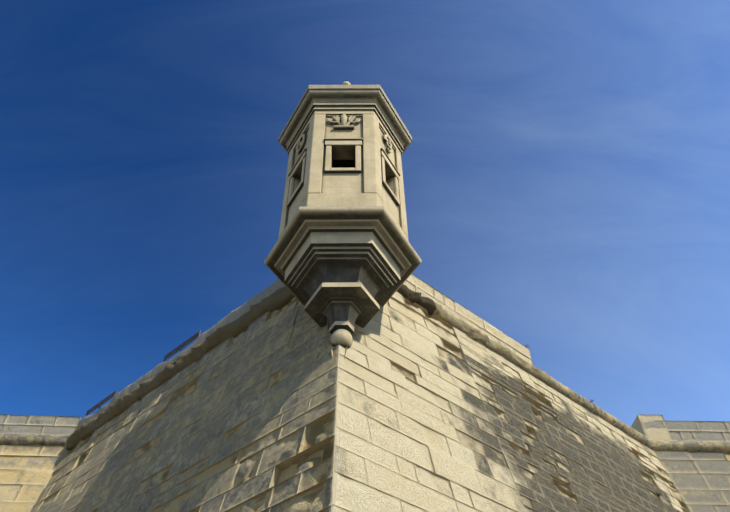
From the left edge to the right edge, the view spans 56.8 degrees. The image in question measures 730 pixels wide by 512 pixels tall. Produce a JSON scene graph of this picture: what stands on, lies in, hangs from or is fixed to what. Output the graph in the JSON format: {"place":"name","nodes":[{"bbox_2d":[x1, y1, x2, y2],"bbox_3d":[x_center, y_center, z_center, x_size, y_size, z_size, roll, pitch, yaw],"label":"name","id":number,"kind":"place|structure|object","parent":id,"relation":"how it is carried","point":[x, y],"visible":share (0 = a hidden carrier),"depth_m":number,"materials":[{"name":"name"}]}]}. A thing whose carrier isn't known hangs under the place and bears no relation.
{"place":"outdoors","nodes":[
{"label":"outdoors","id":0,"kind":"place"},
{"bbox_2d":[0,0,729,426],"label":"sky","id":1,"kind":"structure","parent":0,"point":[566,163],"materials":[{"name":"blue"}]},
{"bbox_2d":[331,291,525,511],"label":"wall quoins","id":2,"kind":"object","parent":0,"point":[414,426],"depth_m":9.51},
{"bbox_2d":[264,206,421,348],"bbox_3d":[-0.348,0.679,10.322,2.565,1.922,2.222,0,-47,-1],"label":"corbel base","id":3,"kind":"object","parent":2,"relation":"attached to","point":[344,270],"visible":0.85,"depth_m":10.24,"materials":[{"name":"beige stone"}]},
{"bbox_2d":[278,110,408,240],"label":"tower body","id":4,"kind":"structure","parent":3,"relation":"on","point":[374,177],"depth_m":11.63,"materials":[{"name":"beige stone"}]},
{"bbox_2d":[332,160,354,167],"bbox_3d":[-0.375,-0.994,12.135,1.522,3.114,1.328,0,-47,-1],"label":"window opening","id":5,"kind":"object","parent":4,"relation":"in","point":[343,163],"visible":0.02,"depth_m":13.46,"materials":[{"name":"black"}]},
{"bbox_2d":[296,114,391,153],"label":"carved ornaments","id":6,"kind":"object","parent":4,"relation":"attached to","point":[343,124],"visible":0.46,"depth_m":12.38},
{"bbox_2d":[278,85,411,155],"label":"tower cornice","id":7,"kind":"structure","parent":4,"relation":"on","point":[375,99],"depth_m":12.83,"materials":[{"name":"beige stone"}]},
{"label":"parapet face","id":8,"kind":"object","parent":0,"visible":0},
{"bbox_2d":[403,274,532,364],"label":"parapet","id":9,"kind":"structure","parent":8,"relation":"attached to","point":[448,304],"depth_m":14.01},
{"label":"rampart top","id":10,"kind":"object","parent":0,"visible":0},
{"bbox_2d":[77,279,284,427],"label":"parapet","id":11,"kind":"structure","parent":10,"relation":"on","point":[236,313],"depth_m":14.42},
{"bbox_2d":[85,330,200,415],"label":"parapet rails","id":12,"kind":"object","parent":11,"relation":"on","point":[166,357],"visible":0.83,"depth_m":15.10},
{"bbox_2d":[631,415,644,435],"bbox_3d":[7.284,4.566,17.171,0.662,0.828,0.608,0,-47,-1],"label":"parapet","id":13,"kind":"object","parent":10,"relation":"on","point":[636,425],"visible":0.15,"depth_m":17.25,"materials":[{"name":"stone"}]},
{"bbox_2d":[638,414,671,440],"bbox_3d":[7.296,4.324,16.984,0.640,0.780,0.018,2,-47,-2],"label":"pier shoulder face","id":14,"kind":"object","parent":13,"relation":"attached to","point":[657,433],"visible":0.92,"depth_m":16.91},
{"bbox_2d":[672,421,729,440],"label":"parapet","id":15,"kind":"object","parent":10,"relation":"on","point":[680,438],"visible":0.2,"depth_m":16.80,"materials":[{"name":"grey stone"}]},
{"bbox_2d":[641,420,729,440],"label":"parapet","id":16,"kind":"structure","parent":15,"relation":"attached to","point":[710,431],"depth_m":17.01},
{"label":"ground","id":17,"kind":"structure","parent":0,"visible":0},
{"bbox_2d":[0,445,65,511],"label":"wall","id":18,"kind":"structure","parent":17,"relation":"on","point":[26,471],"depth_m":15.26,"materials":[{"name":"stone"}]},
{"bbox_2d":[30,297,338,511],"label":"wall face","id":19,"kind":"object","parent":17,"relation":"on","point":[239,427],"visible":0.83,"depth_m":10.58},
{"bbox_2d":[41,305,685,503],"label":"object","id":20,"kind":"object","parent":17,"relation":"on","point":[288,472],"depth_m":8.32,"materials":[{"name":"stone"}]},
{"bbox_2d":[0,284,729,452],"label":"cordon molding","id":21,"kind":"structure","parent":20,"relation":"on","point":[279,298],"depth_m":14.48,"materials":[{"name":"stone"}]},
{"bbox_2d":[453,327,689,511],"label":"wall face","id":22,"kind":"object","parent":17,"relation":"on","point":[583,459],"visible":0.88,"depth_m":12.82},
{"bbox_2d":[654,450,729,511],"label":"wall","id":23,"kind":"structure","parent":17,"relation":"on","point":[700,480],"depth_m":15.77,"materials":[{"name":"stone"}]},
{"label":"parapet","id":24,"kind":"object","parent":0,"visible":0},
{"bbox_2d":[0,414,79,434],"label":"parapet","id":25,"kind":"structure","parent":24,"relation":"attached to","point":[45,425],"depth_m":16.44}
]}

